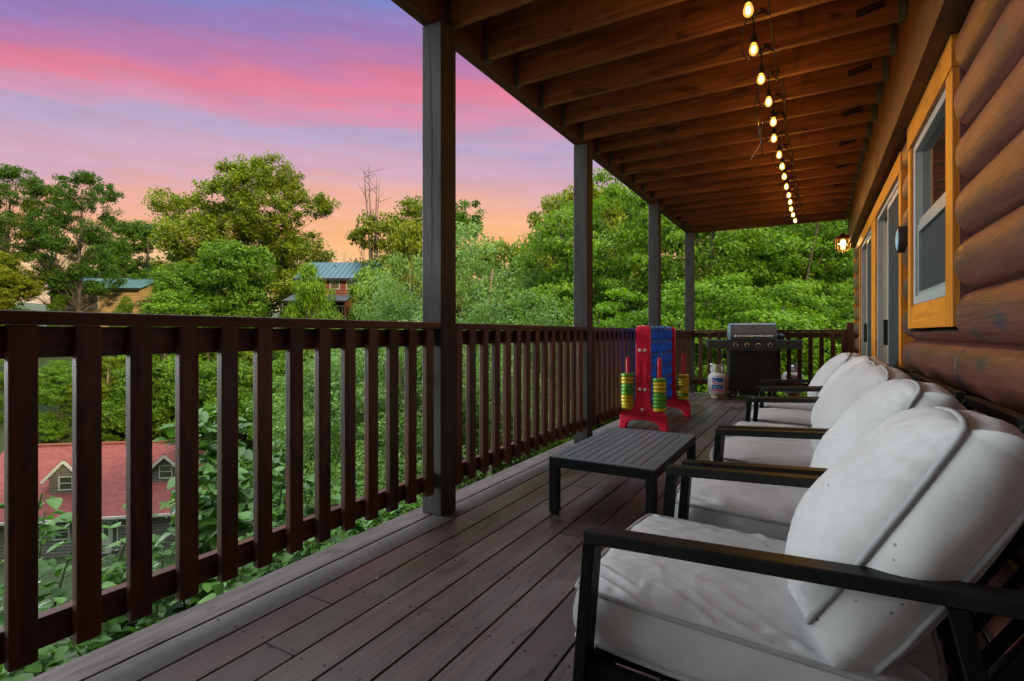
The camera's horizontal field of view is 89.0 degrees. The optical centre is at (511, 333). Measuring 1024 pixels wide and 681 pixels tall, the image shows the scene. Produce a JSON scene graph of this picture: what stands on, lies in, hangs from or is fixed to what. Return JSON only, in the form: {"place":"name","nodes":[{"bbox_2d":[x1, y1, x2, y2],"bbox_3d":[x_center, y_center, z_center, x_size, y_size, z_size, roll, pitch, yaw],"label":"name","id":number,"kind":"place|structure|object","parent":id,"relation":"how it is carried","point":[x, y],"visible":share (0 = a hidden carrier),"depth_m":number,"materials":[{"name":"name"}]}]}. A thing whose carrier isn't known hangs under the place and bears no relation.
{"place":"outdoors","nodes":[
{"label":"outdoors","id":0,"kind":"place"},
{"bbox_2d":[0,302,280,671],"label":"ground","id":1,"kind":"structure","parent":0,"point":[50,577],"depth_m":32.77,"materials":[{"name":"green plant"}]},
{"bbox_2d":[0,250,49,325],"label":"golden maple","id":2,"kind":"object","parent":1,"relation":"on","point":[15,285],"visible":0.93,"depth_m":46.33,"materials":[{"name":"green plant"}]},
{"bbox_2d":[0,163,59,309],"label":"tall locust","id":3,"kind":"object","parent":1,"relation":"on","point":[7,192],"visible":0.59,"depth_m":49.89,"materials":[{"name":"green plant"}]},
{"bbox_2d":[2,180,100,325],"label":"pale locust","id":4,"kind":"object","parent":1,"relation":"on","point":[27,234],"visible":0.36,"depth_m":50.86,"materials":[{"name":"green plant"}]},
{"bbox_2d":[38,360,71,441],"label":"young maple","id":5,"kind":"object","parent":1,"relation":"on","point":[58,429],"visible":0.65,"depth_m":40.94,"materials":[{"name":"green plant"}]},
{"bbox_2d":[0,493,110,680],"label":"broadleaf sapling","id":6,"kind":"object","parent":1,"relation":"on","point":[49,528],"visible":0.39,"depth_m":5.24,"materials":[{"name":"green plant"}]},
{"bbox_2d":[45,294,71,326],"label":"young maple","id":7,"kind":"object","parent":1,"relation":"on","point":[55,301],"visible":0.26,"depth_m":48.80,"materials":[{"name":"green plant"}]},
{"bbox_2d":[15,169,131,325],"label":"tall locust","id":8,"kind":"object","parent":1,"relation":"on","point":[86,234],"visible":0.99,"depth_m":49.19,"materials":[{"name":"green plant"}]},
{"bbox_2d":[9,504,160,677],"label":"broadleaf sapling","id":9,"kind":"object","parent":1,"relation":"on","point":[61,652],"visible":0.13,"depth_m":5.20,"materials":[{"name":"green plant"}]},
{"bbox_2d":[64,356,125,441],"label":"golden maple","id":10,"kind":"object","parent":1,"relation":"on","point":[110,378],"visible":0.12,"depth_m":42.88,"materials":[{"name":"green plant"}]},
{"bbox_2d":[0,439,209,562],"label":"red roof house","id":11,"kind":"structure","parent":1,"relation":"on","point":[54,469],"depth_m":33.40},
{"bbox_2d":[53,524,69,540],"bbox_3d":[-27.970,12.325,32.362,0.920,0.990,0.090,0,0,-10],"label":"window","id":12,"kind":"structure","parent":11,"relation":"in","point":[63,532],"depth_m":32.36,"materials":[{"name":"clear glass"}]},
{"bbox_2d":[102,520,110,553],"bbox_3d":[-25.536,12.790,32.799,0.560,2.080,0.095,0,0,-10],"label":"door","id":13,"kind":"structure","parent":11,"relation":"in","point":[106,531],"depth_m":32.78,"materials":[{"name":"white wood"}]},
{"bbox_2d":[111,519,118,550],"bbox_3d":[-25.053,12.705,32.890,0.380,1.990,0.090,0,0,-10],"label":"window","id":14,"kind":"structure","parent":11,"relation":"in","point":[114,531],"depth_m":32.88,"materials":[{"name":"clear glass"}]},
{"bbox_2d":[44,278,168,326],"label":"tan house","id":15,"kind":"structure","parent":1,"relation":"on","point":[135,290],"depth_m":53.96,"materials":[{"name":"brown"}]},
{"bbox_2d":[38,544,174,663],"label":"broadleaf sapling","id":16,"kind":"object","parent":1,"relation":"on","point":[95,643],"visible":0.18,"depth_m":4.99,"materials":[{"name":"green plant"}]},
{"bbox_2d":[83,239,132,277],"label":"hill maple","id":17,"kind":"object","parent":1,"relation":"on","point":[96,275],"visible":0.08,"depth_m":65.45,"materials":[{"name":"green plant"}]},
{"bbox_2d":[109,296,134,356],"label":"young maple","id":18,"kind":"object","parent":1,"relation":"on","point":[121,307],"visible":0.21,"depth_m":48.79,"materials":[{"name":"green plant"}]},
{"bbox_2d":[97,218,159,282],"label":"hill maple","id":19,"kind":"object","parent":1,"relation":"on","point":[136,232],"visible":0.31,"depth_m":59.35,"materials":[{"name":"green plant"}]},
{"bbox_2d":[102,554,166,643],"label":"broadleaf sapling","id":20,"kind":"object","parent":1,"relation":"on","point":[115,576],"visible":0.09,"depth_m":5.39,"materials":[{"name":"green plant"}]},
{"bbox_2d":[102,358,174,441],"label":"hill maple","id":21,"kind":"object","parent":1,"relation":"on","point":[114,421],"visible":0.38,"depth_m":39.76,"materials":[{"name":"green plant"}]},
{"bbox_2d":[135,534,170,629],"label":"broadleaf sapling","id":22,"kind":"object","parent":1,"relation":"on","point":[156,551],"visible":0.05,"depth_m":6.02,"materials":[{"name":"green plant"}]},
{"bbox_2d":[102,290,216,409],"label":"young maple","id":23,"kind":"object","parent":1,"relation":"on","point":[169,298],"visible":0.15,"depth_m":43.97,"materials":[{"name":"green plant"}]},
{"bbox_2d":[123,260,226,359],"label":"young maple","id":24,"kind":"object","parent":1,"relation":"on","point":[167,279],"visible":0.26,"depth_m":48.62,"materials":[{"name":"green plant"}]},
{"bbox_2d":[152,359,214,439],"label":"young maple","id":25,"kind":"object","parent":1,"relation":"on","point":[167,394],"visible":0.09,"depth_m":39.95,"materials":[{"name":"green plant"}]},
{"bbox_2d":[167,471,216,611],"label":"broadleaf sapling","id":26,"kind":"object","parent":1,"relation":"on","point":[171,483],"visible":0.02,"depth_m":6.18,"materials":[{"name":"green plant"}]},
{"bbox_2d":[152,408,252,613],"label":"broadleaf sapling","id":27,"kind":"object","parent":1,"relation":"on","point":[207,539],"visible":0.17,"depth_m":5.23,"materials":[{"name":"green plant"}]},
{"bbox_2d":[163,422,252,617],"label":"broadleaf sapling","id":28,"kind":"object","parent":1,"relation":"on","point":[203,501],"visible":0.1,"depth_m":5.43,"materials":[{"name":"green plant"}]},
{"bbox_2d":[166,392,252,523],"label":"hill maple","id":29,"kind":"object","parent":1,"relation":"on","point":[242,405],"visible":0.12,"depth_m":35.03,"materials":[{"name":"green plant"}]},
{"bbox_2d":[168,405,261,576],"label":"broadleaf sapling","id":30,"kind":"object","parent":1,"relation":"on","point":[247,454],"visible":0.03,"depth_m":7.10,"materials":[{"name":"green plant"}]},
{"bbox_2d":[166,356,273,442],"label":"hill maple","id":31,"kind":"object","parent":1,"relation":"on","point":[245,378],"visible":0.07,"depth_m":37.11,"materials":[{"name":"green plant"}]},
{"bbox_2d":[197,562,252,603],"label":"broadleaf sapling","id":32,"kind":"object","parent":1,"relation":"on","point":[213,595],"visible":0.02,"depth_m":4.19,"materials":[{"name":"green plant"}]},
{"bbox_2d":[169,238,282,365],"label":"hill maple","id":33,"kind":"object","parent":1,"relation":"on","point":[229,279],"visible":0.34,"depth_m":47.01,"materials":[{"name":"green plant"}]},
{"bbox_2d":[199,327,275,386],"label":"young maple","id":34,"kind":"object","parent":1,"relation":"on","point":[240,354],"visible":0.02,"depth_m":45.87,"materials":[{"name":"green plant"}]},
{"bbox_2d":[197,511,278,604],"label":"broadleaf sapling","id":35,"kind":"object","parent":1,"relation":"on","point":[248,570],"visible":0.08,"depth_m":4.72,"materials":[{"name":"green plant"}]},
{"bbox_2d":[141,150,341,317],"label":"broad oak","id":36,"kind":"object","parent":1,"relation":"on","point":[244,216],"visible":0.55,"depth_m":55.48,"materials":[{"name":"green plant"}]},
{"bbox_2d":[209,484,282,593],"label":"broadleaf sapling","id":37,"kind":"object","parent":1,"relation":"on","point":[242,531],"visible":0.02,"depth_m":5.39,"materials":[{"name":"green plant"}]},
{"bbox_2d":[211,523,310,596],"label":"broadleaf sapling","id":38,"kind":"object","parent":1,"relation":"on","point":[218,588],"visible":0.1,"depth_m":4.64,"materials":[{"name":"green plant"}]},
{"bbox_2d":[185,456,340,599],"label":"broadleaf sapling","id":39,"kind":"object","parent":1,"relation":"on","point":[310,481],"visible":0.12,"depth_m":6.64,"materials":[{"name":"green plant"}]},
{"bbox_2d":[243,328,285,376],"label":"golden maple","id":40,"kind":"object","parent":1,"relation":"on","point":[249,354],"depth_m":42.77,"materials":[{"name":"green plant"}]},
{"bbox_2d":[239,359,305,474],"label":"young maple","id":41,"kind":"object","parent":1,"relation":"on","point":[278,367],"visible":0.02,"depth_m":37.30,"materials":[{"name":"green plant"}]},
{"bbox_2d":[239,390,325,543],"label":"young maple","id":42,"kind":"object","parent":1,"relation":"on","point":[250,432],"visible":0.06,"depth_m":29.90,"materials":[{"name":"green plant"}]},
{"bbox_2d":[244,400,340,499],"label":"young maple","id":43,"kind":"object","parent":1,"relation":"on","point":[251,465],"visible":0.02,"depth_m":26.52,"materials":[{"name":"green plant"}]},
{"bbox_2d":[272,439,315,566],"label":"broadleaf sapling","id":44,"kind":"object","parent":1,"relation":"on","point":[282,501],"visible":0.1,"depth_m":8.26,"materials":[{"name":"green plant"}]},
{"bbox_2d":[273,262,337,373],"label":"young maple","id":45,"kind":"object","parent":1,"relation":"on","point":[310,292],"visible":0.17,"depth_m":41.81,"materials":[{"name":"green plant"}]},
{"bbox_2d":[284,403,340,504],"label":"young maple","id":46,"kind":"object","parent":1,"relation":"on","point":[305,465],"visible":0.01,"depth_m":25.12,"materials":[{"name":"green plant"}]},
{"bbox_2d":[275,309,351,392],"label":"young maple","id":47,"kind":"object","parent":1,"relation":"on","point":[321,314],"visible":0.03,"depth_m":39.17,"materials":[{"name":"green plant"}]},
{"bbox_2d":[282,262,382,319],"bbox_3d":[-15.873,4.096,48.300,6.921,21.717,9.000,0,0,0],"label":"teal roof cabin","id":48,"kind":"object","parent":1,"relation":"on","point":[338,276],"visible":0.22,"depth_m":45.96,"materials":[{"name":"brown"}]},
{"bbox_2d":[289,483,385,562],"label":"broadleaf sapling","id":49,"kind":"object","parent":1,"relation":"on","point":[358,529],"visible":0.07,"depth_m":6.39,"materials":[{"name":"green plant"}]},
{"bbox_2d":[303,468,380,551],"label":"broadleaf sapling","id":50,"kind":"object","parent":1,"relation":"on","point":[350,534],"visible":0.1,"depth_m":8.83,"materials":[{"name":"green plant"}]},
{"bbox_2d":[274,346,462,553],"bbox_3d":[-3.697,4.215,16.056,7.086,7.876,7.917,0,0,32],"label":"pale willow","id":51,"kind":"object","parent":1,"relation":"on","point":[308,455],"visible":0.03,"depth_m":13.49,"materials":[{"name":"green plant"}]},
{"bbox_2d":[346,265,404,320],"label":"young maple","id":52,"kind":"object","parent":1,"relation":"on","point":[354,289],"visible":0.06,"depth_m":40.47,"materials":[{"name":"green plant"}]},
{"bbox_2d":[334,166,417,281],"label":"bare topped tree","id":53,"kind":"object","parent":1,"relation":"on","point":[370,226],"visible":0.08,"depth_m":49.68,"materials":[{"name":"green leaf"},{"name":"bark"}]},
{"bbox_2d":[303,250,456,503],"bbox_3d":[-3.537,2.827,18.921,7.216,11.964,6.458,0,0,-43],"label":"pale willow","id":54,"kind":"object","parent":1,"relation":"on","point":[387,303],"visible":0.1,"depth_m":17.81,"materials":[{"name":"green plant"}]},
{"bbox_2d":[246,306,545,526],"bbox_3d":[-2.424,3.258,13.394,7.794,7.996,8.708,0,0,-40],"label":"pale willow","id":55,"kind":"object","parent":1,"relation":"on","point":[309,393],"visible":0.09,"depth_m":12.55,"materials":[{"name":"green plant"}]},
{"bbox_2d":[383,500,419,522],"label":"broadleaf sapling","id":56,"kind":"object","parent":1,"relation":"on","point":[394,515],"visible":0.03,"depth_m":7.48,"materials":[{"name":"green plant"}]},
{"bbox_2d":[348,218,462,319],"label":"golden maple","id":57,"kind":"object","parent":1,"relation":"on","point":[400,244],"visible":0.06,"depth_m":42.53,"materials":[{"name":"green leaf"},{"name":"bark"}]},
{"bbox_2d":[347,195,475,321],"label":"pale locust","id":58,"kind":"object","parent":1,"relation":"on","point":[409,204],"visible":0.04,"depth_m":52.39,"materials":[{"name":"green leaf"},{"name":"bark"}]},
{"bbox_2d":[310,343,563,550],"bbox_3d":[-1.235,3.037,11.307,6.375,6.342,5.706,0,0,-9],"label":"pale willow","id":59,"kind":"object","parent":1,"relation":"on","point":[382,470],"visible":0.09,"depth_m":10.95,"materials":[{"name":"green plant"}]},
{"bbox_2d":[402,199,509,321],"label":"tall locust","id":60,"kind":"object","parent":1,"relation":"on","point":[461,216],"visible":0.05,"depth_m":50.09,"materials":[{"name":"green plant"}]},
{"bbox_2d":[379,283,573,512],"bbox_3d":[-0.450,2.708,13.917,6.636,8.047,7.415,0,0,29],"label":"pale willow","id":61,"kind":"object","parent":1,"relation":"on","point":[519,296],"visible":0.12,"depth_m":13.58,"materials":[{"name":"green plant"}]},
{"bbox_2d":[456,237,521,317],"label":"golden maple","id":62,"kind":"object","parent":1,"relation":"on","point":[507,252],"visible":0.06,"depth_m":36.77,"materials":[{"name":"green plant"}]},
{"bbox_2d":[456,217,572,386],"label":"pale willow","id":63,"kind":"object","parent":1,"relation":"on","point":[470,288],"visible":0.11,"depth_m":19.57,"materials":[{"name":"green plant"}]},
{"bbox_2d":[495,192,566,297],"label":"golden maple","id":64,"kind":"object","parent":1,"relation":"on","point":[546,206],"visible":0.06,"depth_m":35.49,"materials":[{"name":"green plant"}]},
{"bbox_2d":[482,284,610,476],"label":"maple","id":65,"kind":"object","parent":1,"relation":"on","point":[562,304],"visible":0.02,"depth_m":16.20,"materials":[{"name":"green plant"}]},
{"bbox_2d":[494,167,647,394],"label":"maple","id":66,"kind":"object","parent":1,"relation":"on","point":[564,277],"visible":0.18,"depth_m":18.79,"materials":[{"name":"green plant"}]},
{"bbox_2d":[513,183,667,316],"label":"golden maple","id":67,"kind":"object","parent":1,"relation":"on","point":[614,216],"visible":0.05,"depth_m":28.70,"materials":[{"name":"green plant"}]},
{"bbox_2d":[564,185,712,307],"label":"hill maple","id":68,"kind":"object","parent":1,"relation":"on","point":[626,213],"depth_m":34.88,"materials":[{"name":"green plant"}]},
{"bbox_2d":[521,287,766,459],"bbox_3d":[3.510,2.313,13.531,7.279,7.088,5.584,0,0,28],"label":"maple","id":69,"kind":"object","parent":1,"relation":"on","point":[612,307],"visible":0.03,"depth_m":13.27,"materials":[{"name":"green plant"}]},
{"bbox_2d":[563,185,829,428],"bbox_3d":[5.458,0.399,17.975,9.432,12.084,7.235,0,0,31],"label":"maple","id":70,"kind":"object","parent":1,"relation":"on","point":[673,234],"visible":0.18,"depth_m":16.15,"materials":[{"name":"green plant"}]},
{"bbox_2d":[596,272,845,428],"bbox_3d":[5.158,1.942,13.853,7.633,7.146,5.855,0,0,-9],"label":"maple","id":71,"kind":"object","parent":1,"relation":"on","point":[735,295],"visible":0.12,"depth_m":12.76,"materials":[{"name":"green plant"}]},
{"bbox_2d":[683,226,777,297],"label":"hill maple","id":72,"kind":"object","parent":1,"relation":"on","point":[721,252],"depth_m":35.70,"materials":[{"name":"green plant"}]},
{"bbox_2d":[661,222,853,315],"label":"maple","id":73,"kind":"object","parent":1,"relation":"on","point":[781,246],"visible":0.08,"depth_m":16.86,"materials":[{"name":"green plant"}]},
{"bbox_2d":[695,282,839,396],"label":"maple","id":74,"kind":"object","parent":1,"relation":"on","point":[782,289],"visible":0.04,"depth_m":13.19,"materials":[{"name":"green plant"}]},
{"bbox_2d":[715,219,853,347],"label":"maple","id":75,"kind":"object","parent":1,"relation":"on","point":[845,291],"visible":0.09,"depth_m":16.96,"materials":[{"name":"green plant"}]},
{"bbox_2d":[783,296,853,369],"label":"maple","id":76,"kind":"object","parent":1,"relation":"on","point":[829,309],"visible":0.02,"depth_m":14.61,"materials":[{"name":"green plant"}]},
{"bbox_2d":[847,0,1023,653],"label":"log cabin","id":77,"kind":"object","parent":1,"relation":"on","point":[941,178],"visible":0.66,"depth_m":2.30,"materials":[{"name":"brown wood"}]},
{"bbox_2d":[391,0,906,232],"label":"porch ceiling","id":78,"kind":"structure","parent":77,"relation":"attached to","point":[651,101],"depth_m":3.94,"materials":[{"name":"brown wood"}]},
{"bbox_2d":[741,0,800,222],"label":"string lights","id":79,"kind":"object","parent":78,"relation":"hanging from","point":[748,9],"visible":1,"depth_m":3.89,"materials":[{"name":"beige"}]},
{"bbox_2d":[831,213,850,252],"bbox_3d":[4.859,-1.488,7.628,0.274,0.626,0.234,0,0,-22],"label":"hanging lantern","id":80,"kind":"object","parent":77,"relation":"attached to","point":[842,237],"visible":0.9,"depth_m":7.60,"materials":[{"name":"gold metal"}]},
{"bbox_2d":[861,230,870,356],"bbox_3d":[4.212,-0.055,6.124,0.120,2.170,1.580,0,0,30],"label":"back door","id":81,"kind":"structure","parent":77,"relation":"in","point":[866,247],"depth_m":6.73,"materials":[{"name":"white plastic"}]},
{"bbox_2d":[877,180,898,367],"bbox_3d":[3.218,-0.055,4.406,0.120,2.170,1.650,0,0,30],"label":"patio door","id":82,"kind":"structure","parent":77,"relation":"in","point":[888,218],"depth_m":4.44,"materials":[{"name":"glass"}]},
{"bbox_2d":[895,226,907,252],"bbox_3d":[2.616,-0.630,3.489,0.073,0.180,0.180,0,0,30],"label":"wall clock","id":83,"kind":"object","parent":77,"relation":"attached to","point":[901,238],"depth_m":3.44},
{"bbox_2d":[914,89,945,304],"bbox_3d":[2.308,-0.675,2.818,0.085,0.990,1.010,0,0,30],"label":"window","id":84,"kind":"structure","parent":77,"relation":"in","point":[930,148],"depth_m":2.94,"materials":[{"name":"grey glass"}]},
{"bbox_2d":[0,0,753,313],"label":"sky","id":85,"kind":"structure","parent":0,"point":[138,95],"materials":[{"name":"pink"}]},
{"bbox_2d":[26,392,1004,680],"bbox_3d":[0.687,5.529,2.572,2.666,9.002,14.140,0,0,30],"label":"deck floor","id":86,"kind":"structure","parent":0,"point":[478,582],"depth_m":2.00,"materials":[{"name":"brown wood"}]},
{"bbox_2d":[422,20,455,515],"bbox_3d":[-0.423,-0.370,3.024,0.140,2.796,0.141,0,0,30],"label":"porch post","id":87,"kind":"object","parent":86,"relation":"on","point":[439,171],"visible":1,"depth_m":2.97,"materials":[{"name":"brown wood"}]},
{"bbox_2d":[0,310,440,672],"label":"porch railing","id":88,"kind":"object","parent":87,"relation":"attached to","point":[27,630],"visible":1,"depth_m":1.74,"materials":[{"name":"brown wood"}]},
{"bbox_2d":[456,323,586,484],"bbox_3d":[0.114,0.416,3.978,0.165,0.956,2.039,0,0,30],"label":"porch railing","id":89,"kind":"object","parent":87,"relation":"attached to","point":[470,335],"visible":0.97,"depth_m":3.70,"materials":[{"name":"brown wood"}]},
{"bbox_2d":[574,143,592,442],"bbox_3d":[0.672,-0.370,4.918,0.140,2.796,0.140,0,0,30],"label":"porch post","id":90,"kind":"object","parent":86,"relation":"on","point":[583,235],"visible":0.76,"depth_m":4.86,"materials":[{"name":"brown wood"}]},
{"bbox_2d":[593,327,635,426],"bbox_3d":[1.304,0.415,6.035,0.165,0.955,2.418,0,0,30],"label":"porch railing","id":91,"kind":"object","parent":90,"relation":"attached to","point":[613,348],"visible":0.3,"depth_m":5.38,"materials":[{"name":"brown wood"}]},
{"bbox_2d":[549,427,695,514],"bbox_3d":[0.741,0.865,3.291,0.605,0.329,1.071,0,0,30],"label":"coffee table","id":92,"kind":"object","parent":86,"relation":"on","point":[648,456],"visible":0.88,"depth_m":2.99,"materials":[{"name":"wood"}]},
{"bbox_2d":[648,203,660,325],"bbox_3d":[1.957,-0.370,7.139,0.140,2.796,0.140,0,0,30],"label":"porch post","id":93,"kind":"object","parent":86,"relation":"on","point":[654,264],"visible":0.56,"depth_m":7.08,"materials":[{"name":"brown wood"}]},
{"bbox_2d":[619,326,690,431],"bbox_3d":[1.709,0.472,6.122,0.526,1.115,1.266,0,0,30],"label":"giant board game","id":94,"kind":"object","parent":86,"relation":"on","point":[655,351],"visible":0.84,"depth_m":5.68,"materials":[{"name":"red plastic"}]},
{"bbox_2d":[676,330,692,391],"bbox_3d":[2.529,0.416,8.154,0.165,0.956,2.182,0,0,30],"label":"porch railing","id":95,"kind":"object","parent":86,"relation":"on","point":[683,341],"visible":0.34,"depth_m":8.55,"materials":[{"name":"brown wood"}]},
{"bbox_2d":[685,232,694,392],"bbox_3d":[3.123,-0.370,9.156,0.140,2.796,0.140,0,0,30],"label":"porch post","id":96,"kind":"object","parent":86,"relation":"on","point":[689,280],"visible":0.78,"depth_m":9.09,"materials":[{"name":"brown wood"}]},
{"bbox_2d":[708,363,728,397],"bbox_3d":[3.315,0.754,8.375,0.318,0.552,0.328,0,0,6],"label":"propane tank","id":97,"kind":"object","parent":86,"relation":"on","point":[718,382],"visible":1,"depth_m":8.28,"materials":[{"name":"metal"}]},
{"bbox_2d":[706,323,801,397],"bbox_3d":[3.862,0.430,8.393,1.362,1.199,0.557,0,0,17],"label":"gas grill","id":98,"kind":"object","parent":86,"relation":"on","point":[752,348],"visible":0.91,"depth_m":8.22,"materials":[{"name":"metal"}]},
{"bbox_2d":[732,352,775,388],"bbox_3d":[3.801,0.583,8.207,0.635,0.575,0.006,0,0,17],"label":"cabinet door","id":99,"kind":"structure","parent":98,"relation":"in","point":[748,368],"depth_m":8.21,"materials":[{"name":"black metal"}]},
{"bbox_2d":[693,322,853,385],"bbox_3d":[4.200,0.430,8.543,2.338,1.200,0.155,0,0,30],"label":"end railing","id":100,"kind":"object","parent":86,"relation":"on","point":[847,335],"visible":0.41,"depth_m":8.25,"materials":[{"name":"brown wood"}]},
{"bbox_2d":[782,363,803,396],"bbox_3d":[4.603,0.762,8.550,0.318,0.535,0.318,0,0,0],"label":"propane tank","id":101,"kind":"object","parent":86,"relation":"on","point":[793,375],"visible":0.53,"depth_m":8.46,"materials":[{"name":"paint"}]},
{"bbox_2d":[572,406,1023,680],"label":"lounge chair","id":102,"kind":"object","parent":86,"relation":"on","point":[894,553],"visible":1,"depth_m":0.92,"materials":[{"name":"fabric"}]},
{"bbox_2d":[751,352,889,410],"bbox_3d":[2.390,0.586,4.136,0.920,0.886,0.700,0,0,29],"label":"lounge chair","id":103,"kind":"object","parent":86,"relation":"on","point":[825,373],"visible":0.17,"depth_m":3.95,"materials":[{"name":"fabric"}]},
{"bbox_2d":[750,356,918,427],"bbox_3d":[2.074,0.587,3.470,0.921,0.884,0.670,0,0,29],"label":"lounge chair","id":104,"kind":"object","parent":86,"relation":"on","point":[794,417],"visible":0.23,"depth_m":3.39,"materials":[{"name":"fabric"}]},
{"bbox_2d":[710,361,966,466],"bbox_3d":[1.552,0.587,2.626,0.922,0.885,1.200,0,0,30],"label":"lounge chair","id":105,"kind":"object","parent":86,"relation":"on","point":[845,390],"visible":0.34,"depth_m":2.34,"materials":[{"name":"fabric"}]},
{"bbox_2d":[674,379,1023,540],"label":"lounge chair","id":106,"kind":"object","parent":86,"relation":"on","point":[767,510],"visible":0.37,"depth_m":1.63,"materials":[{"name":"fabric"}]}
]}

